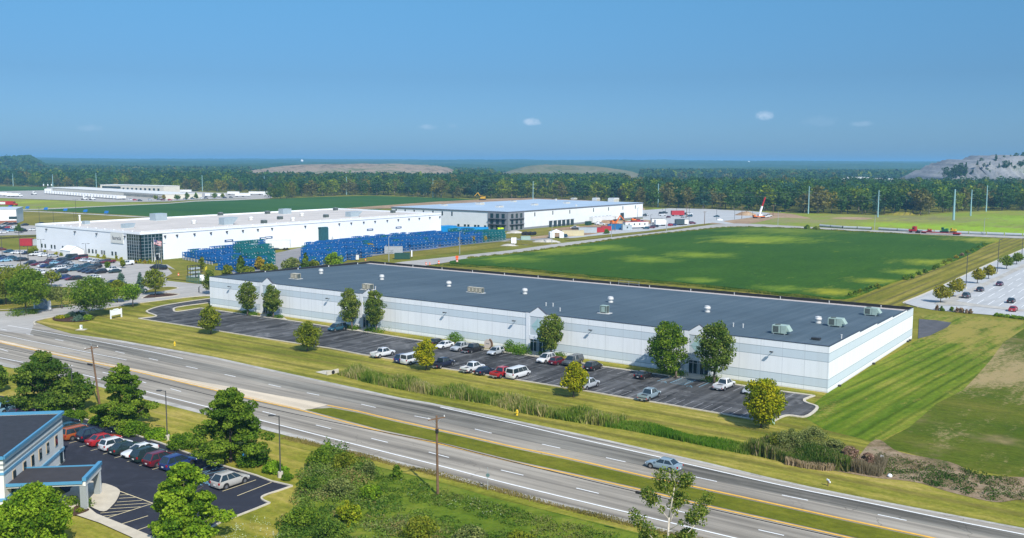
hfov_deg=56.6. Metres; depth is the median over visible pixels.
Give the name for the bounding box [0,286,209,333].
entrance road
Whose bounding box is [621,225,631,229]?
site cabin
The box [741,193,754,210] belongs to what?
woodland tree
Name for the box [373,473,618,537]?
bank weeds
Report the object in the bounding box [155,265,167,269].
parked car
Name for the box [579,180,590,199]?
woodland tree
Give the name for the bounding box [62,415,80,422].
parked car
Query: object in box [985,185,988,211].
steel pole
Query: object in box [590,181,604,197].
woodland tree
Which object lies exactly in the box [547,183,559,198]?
woodland tree
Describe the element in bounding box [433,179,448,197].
woodland tree
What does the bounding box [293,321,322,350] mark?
young maple
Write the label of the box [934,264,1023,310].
lot island
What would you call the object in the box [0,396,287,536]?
office parking
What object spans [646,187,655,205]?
woodland tree
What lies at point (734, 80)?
sky
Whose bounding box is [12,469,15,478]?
window
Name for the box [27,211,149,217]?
footpath
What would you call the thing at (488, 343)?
round sign
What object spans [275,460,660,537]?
scrub ground
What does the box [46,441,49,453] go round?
window
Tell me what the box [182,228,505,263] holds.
rack stacks
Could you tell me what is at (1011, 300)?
parked car
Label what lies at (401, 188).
woodland tree
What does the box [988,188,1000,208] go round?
woodland tree
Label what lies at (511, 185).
woodland tree
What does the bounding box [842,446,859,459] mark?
dry brush
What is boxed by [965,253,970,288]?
street lamp
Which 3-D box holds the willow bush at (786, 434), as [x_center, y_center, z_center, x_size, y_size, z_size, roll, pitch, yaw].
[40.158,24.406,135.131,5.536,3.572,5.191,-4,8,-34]
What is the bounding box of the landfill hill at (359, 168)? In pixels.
[251,163,452,173]
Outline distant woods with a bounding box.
[5,155,939,172]
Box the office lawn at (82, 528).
[64,516,128,537]
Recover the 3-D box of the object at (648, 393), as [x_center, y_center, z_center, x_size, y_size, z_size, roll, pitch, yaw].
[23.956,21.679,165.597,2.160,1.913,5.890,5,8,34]
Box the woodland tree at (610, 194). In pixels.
[606,188,617,198]
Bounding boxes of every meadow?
[0,198,157,208]
[13,210,149,224]
[646,207,1023,235]
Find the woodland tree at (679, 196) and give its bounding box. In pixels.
[670,189,683,207]
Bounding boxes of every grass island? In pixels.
[0,299,95,310]
[145,287,176,292]
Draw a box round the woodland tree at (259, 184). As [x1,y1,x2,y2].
[255,179,264,190]
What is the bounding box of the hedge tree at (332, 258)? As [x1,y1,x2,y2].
[323,251,343,264]
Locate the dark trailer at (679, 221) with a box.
[675,219,684,224]
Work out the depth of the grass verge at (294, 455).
125.17 m
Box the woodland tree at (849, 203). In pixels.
[842,193,854,212]
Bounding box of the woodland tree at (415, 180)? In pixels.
[414,179,421,195]
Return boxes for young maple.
[197,305,221,333]
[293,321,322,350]
[413,338,437,369]
[559,361,588,396]
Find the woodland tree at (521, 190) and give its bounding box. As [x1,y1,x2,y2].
[516,183,527,197]
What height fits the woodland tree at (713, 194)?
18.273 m
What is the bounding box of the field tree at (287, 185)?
[281,182,291,197]
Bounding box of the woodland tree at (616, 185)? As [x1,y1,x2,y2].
[610,180,625,197]
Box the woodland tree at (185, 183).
[181,178,189,188]
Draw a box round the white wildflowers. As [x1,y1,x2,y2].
[217,517,279,537]
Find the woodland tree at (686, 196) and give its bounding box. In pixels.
[680,187,695,207]
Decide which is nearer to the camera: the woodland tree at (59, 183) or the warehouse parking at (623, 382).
the warehouse parking at (623, 382)
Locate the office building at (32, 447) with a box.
[0,410,101,508]
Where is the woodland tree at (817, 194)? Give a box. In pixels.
[809,188,829,212]
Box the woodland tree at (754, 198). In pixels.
[746,193,757,209]
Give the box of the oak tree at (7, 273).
[0,265,22,303]
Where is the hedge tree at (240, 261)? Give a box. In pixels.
[235,255,245,272]
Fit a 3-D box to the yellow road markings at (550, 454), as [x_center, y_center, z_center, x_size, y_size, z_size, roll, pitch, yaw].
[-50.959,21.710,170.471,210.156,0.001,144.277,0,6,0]
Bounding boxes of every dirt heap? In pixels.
[595,220,630,222]
[735,211,756,215]
[883,212,922,215]
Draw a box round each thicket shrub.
[283,506,320,526]
[295,476,321,493]
[305,447,332,468]
[312,518,349,537]
[324,476,354,496]
[331,451,360,469]
[358,484,382,500]
[397,515,439,537]
[451,523,488,537]
[506,529,536,537]
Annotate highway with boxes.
[0,322,1023,537]
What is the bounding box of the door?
[60,448,62,462]
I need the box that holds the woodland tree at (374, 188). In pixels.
[371,181,382,194]
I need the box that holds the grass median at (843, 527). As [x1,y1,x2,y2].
[305,408,923,537]
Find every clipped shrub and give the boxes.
[248,311,259,314]
[273,314,285,317]
[345,324,360,329]
[363,325,389,332]
[554,352,566,356]
[665,369,688,376]
[700,373,721,382]
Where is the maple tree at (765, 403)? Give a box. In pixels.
[743,377,787,427]
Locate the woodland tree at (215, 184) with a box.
[214,179,219,190]
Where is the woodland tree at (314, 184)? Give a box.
[306,180,319,193]
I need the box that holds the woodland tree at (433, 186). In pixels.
[429,180,440,196]
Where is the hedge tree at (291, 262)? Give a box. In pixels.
[280,257,300,268]
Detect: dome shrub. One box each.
[446,331,464,341]
[500,338,517,351]
[509,342,531,355]
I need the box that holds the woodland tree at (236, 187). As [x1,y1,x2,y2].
[232,183,238,190]
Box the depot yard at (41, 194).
[0,190,271,201]
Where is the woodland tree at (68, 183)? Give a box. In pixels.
[65,178,73,186]
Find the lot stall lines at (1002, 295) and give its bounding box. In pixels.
[968,277,1023,306]
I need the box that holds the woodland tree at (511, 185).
[506,181,519,197]
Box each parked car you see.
[0,258,11,261]
[0,401,15,411]
[3,407,35,415]
[16,257,28,260]
[23,260,36,264]
[45,264,56,267]
[51,265,64,269]
[55,257,65,260]
[55,268,67,272]
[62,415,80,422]
[62,421,86,426]
[63,423,88,440]
[67,267,80,270]
[70,275,83,279]
[75,426,112,440]
[84,432,122,446]
[85,269,95,273]
[86,265,97,268]
[93,263,102,267]
[93,268,107,273]
[97,436,132,450]
[107,440,139,455]
[108,268,121,272]
[120,441,158,457]
[129,445,167,462]
[142,449,173,467]
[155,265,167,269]
[158,453,197,469]
[209,469,249,489]
[393,353,403,362]
[430,338,443,344]
[435,340,454,348]
[474,366,494,375]
[487,345,504,355]
[536,352,555,363]
[548,356,564,365]
[583,360,602,370]
[634,370,652,379]
[962,292,970,298]
[976,286,983,291]
[996,281,1003,285]
[1007,297,1015,302]
[1008,305,1017,311]
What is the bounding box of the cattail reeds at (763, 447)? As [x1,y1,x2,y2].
[743,431,853,471]
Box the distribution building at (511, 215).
[391,197,642,230]
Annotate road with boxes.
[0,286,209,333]
[397,223,1023,265]
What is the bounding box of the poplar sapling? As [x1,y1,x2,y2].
[627,466,714,537]
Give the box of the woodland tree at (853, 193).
[849,186,870,212]
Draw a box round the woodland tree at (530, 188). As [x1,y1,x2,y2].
[526,181,537,195]
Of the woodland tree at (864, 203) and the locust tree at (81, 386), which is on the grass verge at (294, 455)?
the locust tree at (81, 386)
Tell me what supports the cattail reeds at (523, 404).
on the grass verge at (281, 356)
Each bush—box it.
[320,442,333,450]
[336,500,362,527]
[360,460,379,479]
[389,464,403,478]
[769,434,791,446]
[776,428,813,449]
[799,426,830,446]
[823,438,845,452]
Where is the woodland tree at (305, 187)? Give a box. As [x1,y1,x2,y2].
[302,183,307,193]
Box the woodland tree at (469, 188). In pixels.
[464,181,474,194]
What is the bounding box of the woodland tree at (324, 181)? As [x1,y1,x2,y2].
[317,177,328,194]
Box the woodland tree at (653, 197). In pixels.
[646,187,659,207]
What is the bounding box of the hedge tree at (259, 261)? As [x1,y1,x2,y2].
[254,256,264,268]
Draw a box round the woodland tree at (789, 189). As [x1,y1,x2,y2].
[783,185,796,210]
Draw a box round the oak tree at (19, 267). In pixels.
[7,263,36,286]
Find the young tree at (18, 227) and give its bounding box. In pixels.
[14,224,22,231]
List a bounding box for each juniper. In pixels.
[22,393,39,398]
[39,401,68,410]
[63,409,89,422]
[87,414,101,424]
[113,419,154,436]
[144,427,170,440]
[165,432,198,450]
[201,443,235,460]
[235,454,270,467]
[261,459,289,474]
[281,472,293,480]
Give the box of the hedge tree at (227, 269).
[222,264,232,273]
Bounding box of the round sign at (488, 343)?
[484,339,492,348]
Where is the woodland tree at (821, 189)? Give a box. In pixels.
[806,185,828,212]
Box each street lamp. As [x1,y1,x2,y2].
[63,367,75,409]
[156,390,169,439]
[268,414,282,477]
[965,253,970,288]
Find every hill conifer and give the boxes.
[941,166,950,177]
[949,168,954,176]
[952,164,959,173]
[954,167,961,176]
[959,168,967,175]
[1002,160,1008,167]
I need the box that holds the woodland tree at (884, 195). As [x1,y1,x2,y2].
[876,186,894,213]
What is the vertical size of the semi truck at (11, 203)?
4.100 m
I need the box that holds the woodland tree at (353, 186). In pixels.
[349,182,358,194]
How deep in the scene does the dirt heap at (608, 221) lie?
639.28 m
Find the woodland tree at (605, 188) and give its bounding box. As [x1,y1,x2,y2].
[601,185,609,200]
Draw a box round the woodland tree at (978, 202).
[968,188,985,210]
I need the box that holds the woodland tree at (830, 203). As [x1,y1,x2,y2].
[823,191,840,212]
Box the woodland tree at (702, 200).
[695,185,711,208]
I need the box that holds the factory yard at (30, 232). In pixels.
[0,224,35,234]
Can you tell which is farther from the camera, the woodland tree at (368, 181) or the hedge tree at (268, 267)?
the woodland tree at (368, 181)
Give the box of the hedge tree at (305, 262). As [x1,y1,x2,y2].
[300,252,309,267]
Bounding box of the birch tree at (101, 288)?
[59,275,122,314]
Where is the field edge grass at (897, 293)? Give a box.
[437,226,1023,312]
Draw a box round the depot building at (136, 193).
[47,187,201,198]
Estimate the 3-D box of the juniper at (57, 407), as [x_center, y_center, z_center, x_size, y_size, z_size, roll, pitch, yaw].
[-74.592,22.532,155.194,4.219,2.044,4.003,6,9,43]
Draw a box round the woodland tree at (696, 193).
[688,187,699,207]
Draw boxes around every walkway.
[524,350,539,355]
[681,372,705,379]
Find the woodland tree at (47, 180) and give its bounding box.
[44,178,51,186]
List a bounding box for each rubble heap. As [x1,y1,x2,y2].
[507,230,521,233]
[533,239,560,242]
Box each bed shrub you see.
[67,495,79,505]
[75,507,83,512]
[76,498,94,507]
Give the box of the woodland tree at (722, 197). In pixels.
[713,193,726,206]
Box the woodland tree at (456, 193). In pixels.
[453,185,462,197]
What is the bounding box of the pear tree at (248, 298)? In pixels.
[235,281,259,315]
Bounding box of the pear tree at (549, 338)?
[536,313,564,351]
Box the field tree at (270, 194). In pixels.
[265,187,273,197]
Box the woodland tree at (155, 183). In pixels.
[150,179,159,184]
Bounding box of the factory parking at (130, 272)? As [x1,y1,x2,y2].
[0,250,204,297]
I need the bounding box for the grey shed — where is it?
[384,246,402,253]
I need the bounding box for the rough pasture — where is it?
[883,329,1023,476]
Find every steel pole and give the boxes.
[877,191,880,216]
[952,189,956,219]
[970,191,972,215]
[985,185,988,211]
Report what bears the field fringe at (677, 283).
on the field edge grass at (897, 293)
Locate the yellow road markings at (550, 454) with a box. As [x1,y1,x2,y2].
[0,340,934,537]
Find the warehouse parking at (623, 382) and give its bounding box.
[142,299,814,418]
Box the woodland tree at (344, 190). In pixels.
[339,183,348,194]
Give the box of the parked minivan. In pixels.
[327,322,346,331]
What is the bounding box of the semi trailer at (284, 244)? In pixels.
[265,239,290,249]
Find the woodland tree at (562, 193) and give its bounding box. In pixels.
[556,181,567,198]
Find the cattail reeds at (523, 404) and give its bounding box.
[337,363,626,426]
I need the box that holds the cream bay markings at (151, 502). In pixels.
[71,441,270,529]
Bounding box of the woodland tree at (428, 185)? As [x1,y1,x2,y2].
[420,177,431,196]
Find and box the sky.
[0,0,1023,161]
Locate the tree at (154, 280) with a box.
[141,268,167,294]
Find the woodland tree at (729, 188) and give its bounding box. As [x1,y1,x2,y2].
[723,185,738,208]
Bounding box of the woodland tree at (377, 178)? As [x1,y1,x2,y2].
[370,177,383,191]
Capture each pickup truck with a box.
[28,251,43,255]
[100,258,115,262]
[106,266,120,270]
[119,260,134,264]
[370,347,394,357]
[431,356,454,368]
[450,341,468,351]
[460,361,484,373]
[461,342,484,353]
[489,366,507,378]
[582,377,599,389]
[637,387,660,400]
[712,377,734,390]
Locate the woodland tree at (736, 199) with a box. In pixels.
[724,191,743,209]
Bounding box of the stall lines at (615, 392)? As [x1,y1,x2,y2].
[351,348,747,414]
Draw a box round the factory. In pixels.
[35,208,440,261]
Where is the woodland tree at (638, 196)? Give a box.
[633,186,645,201]
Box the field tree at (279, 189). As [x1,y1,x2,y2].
[274,183,284,198]
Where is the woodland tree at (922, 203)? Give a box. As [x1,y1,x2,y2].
[907,188,937,214]
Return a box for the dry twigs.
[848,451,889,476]
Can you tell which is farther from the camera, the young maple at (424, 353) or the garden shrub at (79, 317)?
the garden shrub at (79, 317)
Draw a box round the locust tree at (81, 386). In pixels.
[56,372,95,409]
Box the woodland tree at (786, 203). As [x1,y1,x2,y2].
[776,194,793,211]
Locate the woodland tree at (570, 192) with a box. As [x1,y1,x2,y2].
[565,185,573,198]
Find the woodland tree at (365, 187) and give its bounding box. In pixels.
[360,181,369,192]
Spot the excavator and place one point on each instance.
(615, 221)
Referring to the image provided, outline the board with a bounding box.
[511,237,516,244]
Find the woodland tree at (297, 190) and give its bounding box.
[291,184,299,194]
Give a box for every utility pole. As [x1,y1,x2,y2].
[84,345,100,403]
[428,415,444,493]
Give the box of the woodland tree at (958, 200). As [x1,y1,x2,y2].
[952,191,965,211]
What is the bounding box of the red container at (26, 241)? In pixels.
[20,238,33,245]
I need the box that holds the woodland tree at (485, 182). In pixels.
[481,179,494,197]
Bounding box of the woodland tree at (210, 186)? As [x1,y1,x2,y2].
[204,181,213,190]
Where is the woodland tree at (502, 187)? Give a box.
[495,182,508,198]
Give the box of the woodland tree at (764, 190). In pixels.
[755,185,776,210]
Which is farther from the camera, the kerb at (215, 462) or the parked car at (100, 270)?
the parked car at (100, 270)
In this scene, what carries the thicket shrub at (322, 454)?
on the scrub ground at (464, 516)
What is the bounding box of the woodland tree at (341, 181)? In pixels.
[338,177,347,194]
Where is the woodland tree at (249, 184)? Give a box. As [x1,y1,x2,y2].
[246,181,253,190]
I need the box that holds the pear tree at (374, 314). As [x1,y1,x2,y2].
[363,290,386,332]
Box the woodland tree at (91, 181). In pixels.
[86,179,94,186]
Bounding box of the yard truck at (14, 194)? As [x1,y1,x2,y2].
[10,193,22,196]
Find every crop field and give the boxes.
[0,186,46,190]
[43,196,475,216]
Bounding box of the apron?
[918,319,950,337]
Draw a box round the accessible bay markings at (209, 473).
[200,464,224,484]
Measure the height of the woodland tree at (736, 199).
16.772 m
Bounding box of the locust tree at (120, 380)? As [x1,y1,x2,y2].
[88,363,160,427]
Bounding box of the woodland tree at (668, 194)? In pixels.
[661,188,677,207]
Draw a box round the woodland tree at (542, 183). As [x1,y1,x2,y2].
[536,180,547,197]
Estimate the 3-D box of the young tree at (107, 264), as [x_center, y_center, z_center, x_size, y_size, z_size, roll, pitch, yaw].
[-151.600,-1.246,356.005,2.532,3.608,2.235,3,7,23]
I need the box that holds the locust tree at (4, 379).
[0,365,8,388]
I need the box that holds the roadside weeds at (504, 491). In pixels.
[281,436,700,537]
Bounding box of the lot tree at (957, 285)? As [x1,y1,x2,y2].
[946,278,965,296]
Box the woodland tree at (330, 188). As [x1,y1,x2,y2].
[326,178,338,195]
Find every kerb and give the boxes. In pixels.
[33,295,209,324]
[84,418,290,485]
[138,318,757,420]
[142,286,178,293]
[142,293,179,297]
[143,298,209,317]
[173,302,209,311]
[196,502,269,534]
[202,308,812,395]
[261,485,292,502]
[775,395,818,420]
[902,248,1023,306]
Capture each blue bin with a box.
[441,225,456,231]
[450,227,487,229]
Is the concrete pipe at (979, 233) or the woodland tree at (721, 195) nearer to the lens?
the concrete pipe at (979, 233)
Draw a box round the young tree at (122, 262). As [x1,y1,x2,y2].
[120,259,125,267]
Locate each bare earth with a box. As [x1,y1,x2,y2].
[346,198,644,209]
[530,220,651,238]
[710,212,809,223]
[833,217,871,219]
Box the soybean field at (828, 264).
[450,227,1000,298]
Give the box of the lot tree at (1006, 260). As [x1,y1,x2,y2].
[997,255,1014,268]
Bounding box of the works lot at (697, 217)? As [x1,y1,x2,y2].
[564,208,768,237]
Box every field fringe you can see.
[435,263,821,298]
[467,226,919,257]
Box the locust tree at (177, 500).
[147,461,237,537]
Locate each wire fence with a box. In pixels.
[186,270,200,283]
[320,238,501,264]
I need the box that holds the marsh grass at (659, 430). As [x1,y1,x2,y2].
[606,419,750,454]
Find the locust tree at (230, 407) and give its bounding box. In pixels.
[185,386,274,465]
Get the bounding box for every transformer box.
[394,253,409,258]
[521,236,529,239]
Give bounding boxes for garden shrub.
[6,308,29,315]
[26,308,39,313]
[54,315,64,318]
[68,311,76,316]
[71,315,84,321]
[83,314,93,320]
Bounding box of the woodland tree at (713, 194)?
[707,188,718,208]
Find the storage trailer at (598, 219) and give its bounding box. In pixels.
[589,215,614,223]
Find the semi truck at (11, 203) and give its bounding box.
[0,201,17,205]
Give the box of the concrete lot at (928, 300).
[905,249,1023,315]
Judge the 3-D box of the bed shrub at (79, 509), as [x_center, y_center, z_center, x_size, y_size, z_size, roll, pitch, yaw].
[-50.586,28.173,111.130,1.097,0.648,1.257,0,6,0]
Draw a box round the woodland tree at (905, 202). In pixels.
[899,194,914,211]
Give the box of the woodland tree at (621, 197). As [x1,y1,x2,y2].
[617,185,625,201]
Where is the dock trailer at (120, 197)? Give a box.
[115,196,125,198]
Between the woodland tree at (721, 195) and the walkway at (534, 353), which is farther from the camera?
the woodland tree at (721, 195)
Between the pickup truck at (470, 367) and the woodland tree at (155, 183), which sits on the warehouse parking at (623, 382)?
the pickup truck at (470, 367)
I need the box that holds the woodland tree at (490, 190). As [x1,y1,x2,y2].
[485,183,496,195]
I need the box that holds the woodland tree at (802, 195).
[793,187,811,211]
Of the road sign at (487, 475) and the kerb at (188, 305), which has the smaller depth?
the road sign at (487, 475)
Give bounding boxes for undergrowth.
[268,436,553,537]
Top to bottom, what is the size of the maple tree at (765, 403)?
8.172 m
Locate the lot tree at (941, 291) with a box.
[933,284,953,301]
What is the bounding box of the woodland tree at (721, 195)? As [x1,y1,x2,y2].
[717,188,729,207]
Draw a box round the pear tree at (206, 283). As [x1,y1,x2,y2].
[200,269,217,289]
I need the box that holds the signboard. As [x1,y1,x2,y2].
[110,308,121,318]
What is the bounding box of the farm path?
[23,198,268,209]
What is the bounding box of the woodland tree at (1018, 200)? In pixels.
[1015,188,1023,210]
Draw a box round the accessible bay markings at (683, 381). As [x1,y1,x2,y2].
[661,376,709,386]
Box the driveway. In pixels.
[232,238,557,273]
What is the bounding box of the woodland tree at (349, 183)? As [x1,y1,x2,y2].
[347,179,352,190]
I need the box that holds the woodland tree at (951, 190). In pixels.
[946,189,953,210]
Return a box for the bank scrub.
[876,453,1023,500]
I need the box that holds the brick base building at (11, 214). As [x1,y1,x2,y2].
[0,207,23,223]
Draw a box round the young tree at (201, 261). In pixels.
[198,257,204,268]
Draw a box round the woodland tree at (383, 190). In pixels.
[379,177,387,193]
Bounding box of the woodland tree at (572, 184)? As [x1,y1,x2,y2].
[567,181,575,197]
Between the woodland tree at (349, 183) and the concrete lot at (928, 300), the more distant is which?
the woodland tree at (349, 183)
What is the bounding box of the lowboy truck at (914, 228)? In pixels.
[909,226,960,234]
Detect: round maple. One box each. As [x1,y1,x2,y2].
[0,481,74,537]
[0,504,21,537]
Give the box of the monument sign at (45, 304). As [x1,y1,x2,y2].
[33,299,50,308]
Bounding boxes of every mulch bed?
[52,314,93,321]
[72,505,88,514]
[144,293,177,297]
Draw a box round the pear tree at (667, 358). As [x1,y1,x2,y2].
[644,321,690,377]
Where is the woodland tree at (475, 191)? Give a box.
[471,180,481,197]
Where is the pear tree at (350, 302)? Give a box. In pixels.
[337,288,361,329]
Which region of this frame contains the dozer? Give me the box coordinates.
[940,227,948,232]
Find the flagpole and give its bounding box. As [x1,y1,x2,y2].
[153,238,161,261]
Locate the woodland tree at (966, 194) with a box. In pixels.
[957,187,970,210]
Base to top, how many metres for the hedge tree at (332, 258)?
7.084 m
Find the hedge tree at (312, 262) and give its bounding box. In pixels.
[309,259,319,265]
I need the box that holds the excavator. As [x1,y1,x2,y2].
[609,215,624,223]
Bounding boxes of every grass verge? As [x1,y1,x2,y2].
[0,366,670,537]
[36,296,1023,527]
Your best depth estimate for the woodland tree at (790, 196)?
802.47 m
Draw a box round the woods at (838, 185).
[9,171,1023,210]
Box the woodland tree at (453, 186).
[449,179,459,197]
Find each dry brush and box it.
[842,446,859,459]
[858,452,874,462]
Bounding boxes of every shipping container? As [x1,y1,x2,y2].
[561,230,583,235]
[578,227,596,232]
[607,224,622,229]
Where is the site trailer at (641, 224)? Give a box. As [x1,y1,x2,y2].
[623,221,648,227]
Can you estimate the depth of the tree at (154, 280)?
287.76 m
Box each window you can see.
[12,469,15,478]
[23,460,26,470]
[31,454,34,466]
[38,447,41,459]
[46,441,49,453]
[54,435,57,446]
[102,186,120,188]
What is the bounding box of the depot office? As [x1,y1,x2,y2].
[100,184,179,191]
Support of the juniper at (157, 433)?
on the grass verge at (294, 455)
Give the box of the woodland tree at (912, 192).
[908,186,918,212]
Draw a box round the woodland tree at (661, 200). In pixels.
[657,188,663,203]
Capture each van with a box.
[65,253,77,257]
[75,254,87,259]
[400,351,417,364]
[505,365,530,378]
[561,353,583,365]
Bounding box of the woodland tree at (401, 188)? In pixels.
[396,183,404,195]
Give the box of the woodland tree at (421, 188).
[418,183,426,196]
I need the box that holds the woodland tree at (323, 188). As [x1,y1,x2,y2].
[317,181,326,195]
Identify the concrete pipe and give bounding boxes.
[819,224,830,227]
[831,225,842,228]
[843,226,857,228]
[858,226,871,229]
[878,227,897,230]
[897,228,915,231]
[952,231,967,233]
[969,231,985,234]
[987,232,1003,234]
[1005,232,1021,235]
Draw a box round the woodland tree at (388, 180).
[384,177,394,194]
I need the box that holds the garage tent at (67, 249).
[60,245,83,255]
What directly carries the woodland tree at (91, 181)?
on the ground at (175, 263)
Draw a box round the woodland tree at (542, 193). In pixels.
[538,186,547,198]
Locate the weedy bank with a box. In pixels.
[834,440,1023,501]
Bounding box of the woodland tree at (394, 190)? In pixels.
[391,182,397,194]
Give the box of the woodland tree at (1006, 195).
[989,187,1014,210]
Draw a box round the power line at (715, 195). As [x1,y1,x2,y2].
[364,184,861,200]
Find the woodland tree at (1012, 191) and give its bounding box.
[1003,189,1016,208]
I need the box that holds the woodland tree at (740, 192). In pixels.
[735,191,744,208]
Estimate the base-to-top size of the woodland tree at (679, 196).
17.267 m
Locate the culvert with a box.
[317,369,338,374]
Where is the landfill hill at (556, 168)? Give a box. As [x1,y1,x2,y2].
[504,164,654,178]
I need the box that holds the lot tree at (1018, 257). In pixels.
[1012,252,1023,263]
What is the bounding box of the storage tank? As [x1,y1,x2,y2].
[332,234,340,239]
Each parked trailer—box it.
[227,191,239,194]
[241,193,250,196]
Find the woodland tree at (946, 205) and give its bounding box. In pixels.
[935,191,952,211]
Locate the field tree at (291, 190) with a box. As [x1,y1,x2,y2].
[286,181,297,195]
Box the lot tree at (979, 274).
[971,267,985,282]
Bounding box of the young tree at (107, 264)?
[104,261,110,267]
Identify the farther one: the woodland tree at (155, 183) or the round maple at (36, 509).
the woodland tree at (155, 183)
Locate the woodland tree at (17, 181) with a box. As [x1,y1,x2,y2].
[15,177,21,184]
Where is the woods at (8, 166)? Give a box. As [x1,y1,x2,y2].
[0,154,919,184]
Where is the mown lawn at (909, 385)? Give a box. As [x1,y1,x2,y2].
[805,314,1023,440]
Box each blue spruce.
[116,272,126,283]
[134,272,147,292]
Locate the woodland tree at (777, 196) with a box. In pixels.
[769,188,782,209]
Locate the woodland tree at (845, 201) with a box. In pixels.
[833,193,849,213]
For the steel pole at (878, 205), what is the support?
on the meadow at (1006, 221)
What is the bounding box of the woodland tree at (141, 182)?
[139,178,148,184]
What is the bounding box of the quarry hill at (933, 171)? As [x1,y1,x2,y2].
[899,155,1023,180]
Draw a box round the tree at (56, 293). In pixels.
[47,285,69,308]
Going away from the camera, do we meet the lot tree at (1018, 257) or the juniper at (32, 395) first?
the juniper at (32, 395)
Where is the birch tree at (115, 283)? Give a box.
[109,280,127,302]
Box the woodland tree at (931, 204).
[927,192,936,213]
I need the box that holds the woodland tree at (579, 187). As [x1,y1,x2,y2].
[573,181,586,199]
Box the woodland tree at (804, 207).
[794,193,814,212]
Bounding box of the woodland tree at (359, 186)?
[356,180,366,194]
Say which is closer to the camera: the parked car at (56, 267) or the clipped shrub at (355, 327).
the clipped shrub at (355, 327)
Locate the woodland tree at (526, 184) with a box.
[522,181,532,197]
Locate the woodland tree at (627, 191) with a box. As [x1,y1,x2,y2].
[620,181,635,201]
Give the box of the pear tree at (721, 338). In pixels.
[693,320,736,383]
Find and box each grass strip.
[324,242,512,264]
[505,240,557,244]
[506,229,559,237]
[565,223,709,239]
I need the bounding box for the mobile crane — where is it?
[753,197,765,217]
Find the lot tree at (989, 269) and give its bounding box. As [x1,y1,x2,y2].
[983,264,996,278]
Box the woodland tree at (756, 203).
[752,189,761,205]
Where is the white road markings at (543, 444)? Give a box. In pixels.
[0,325,1023,537]
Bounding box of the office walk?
[61,481,154,537]
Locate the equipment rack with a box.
[187,265,200,278]
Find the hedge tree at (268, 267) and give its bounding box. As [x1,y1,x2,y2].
[260,262,277,270]
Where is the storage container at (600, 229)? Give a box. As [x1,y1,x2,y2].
[597,227,604,231]
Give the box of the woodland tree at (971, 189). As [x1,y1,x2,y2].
[965,185,979,205]
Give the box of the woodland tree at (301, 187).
[297,180,305,195]
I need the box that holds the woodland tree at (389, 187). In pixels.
[385,181,394,194]
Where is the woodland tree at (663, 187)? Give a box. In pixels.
[657,182,677,206]
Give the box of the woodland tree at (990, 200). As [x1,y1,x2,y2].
[983,191,994,205]
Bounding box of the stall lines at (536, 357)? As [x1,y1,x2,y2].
[290,321,794,395]
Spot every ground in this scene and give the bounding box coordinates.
[0,169,1023,399]
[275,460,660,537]
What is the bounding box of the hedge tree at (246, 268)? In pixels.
[238,265,254,272]
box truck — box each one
[650,218,664,223]
[654,219,666,225]
[671,210,683,215]
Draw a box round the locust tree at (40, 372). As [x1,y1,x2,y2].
[0,350,84,410]
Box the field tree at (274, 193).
[271,188,279,198]
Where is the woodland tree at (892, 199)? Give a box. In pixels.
[885,188,904,211]
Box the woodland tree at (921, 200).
[911,192,928,208]
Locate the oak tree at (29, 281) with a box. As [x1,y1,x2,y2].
[4,267,50,313]
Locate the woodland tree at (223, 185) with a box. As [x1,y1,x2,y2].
[217,180,227,189]
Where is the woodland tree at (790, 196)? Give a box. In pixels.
[780,191,794,211]
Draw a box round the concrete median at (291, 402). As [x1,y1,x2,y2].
[0,340,326,409]
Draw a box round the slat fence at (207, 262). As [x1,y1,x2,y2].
[185,257,212,264]
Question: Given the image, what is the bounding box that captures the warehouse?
[209,261,913,392]
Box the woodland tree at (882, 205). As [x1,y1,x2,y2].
[868,193,886,214]
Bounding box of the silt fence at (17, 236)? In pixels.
[0,235,35,238]
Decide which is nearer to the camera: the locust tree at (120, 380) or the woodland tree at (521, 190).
the locust tree at (120, 380)
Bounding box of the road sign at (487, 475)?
[486,467,489,489]
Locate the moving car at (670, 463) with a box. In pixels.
[644,456,682,472]
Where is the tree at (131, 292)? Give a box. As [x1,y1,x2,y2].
[116,282,141,306]
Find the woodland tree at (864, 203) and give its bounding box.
[852,190,870,213]
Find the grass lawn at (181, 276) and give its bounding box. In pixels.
[166,267,206,281]
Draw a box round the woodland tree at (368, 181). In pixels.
[365,180,371,193]
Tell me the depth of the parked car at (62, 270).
344.35 m
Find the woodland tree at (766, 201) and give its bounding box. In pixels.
[757,193,771,210]
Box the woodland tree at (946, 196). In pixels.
[940,190,953,211]
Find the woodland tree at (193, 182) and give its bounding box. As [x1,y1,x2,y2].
[189,179,199,190]
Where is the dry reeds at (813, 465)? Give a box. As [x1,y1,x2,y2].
[783,456,836,470]
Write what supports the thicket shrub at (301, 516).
on the scrub ground at (464, 516)
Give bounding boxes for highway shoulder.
[0,334,1023,537]
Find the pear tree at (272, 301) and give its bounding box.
[261,284,282,317]
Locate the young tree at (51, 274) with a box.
[44,269,61,285]
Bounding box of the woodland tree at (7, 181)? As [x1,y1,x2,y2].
[3,177,10,184]
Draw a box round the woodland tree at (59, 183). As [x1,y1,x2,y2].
[54,177,61,185]
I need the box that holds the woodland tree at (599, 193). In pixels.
[595,181,607,200]
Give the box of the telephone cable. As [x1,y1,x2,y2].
[1,347,840,537]

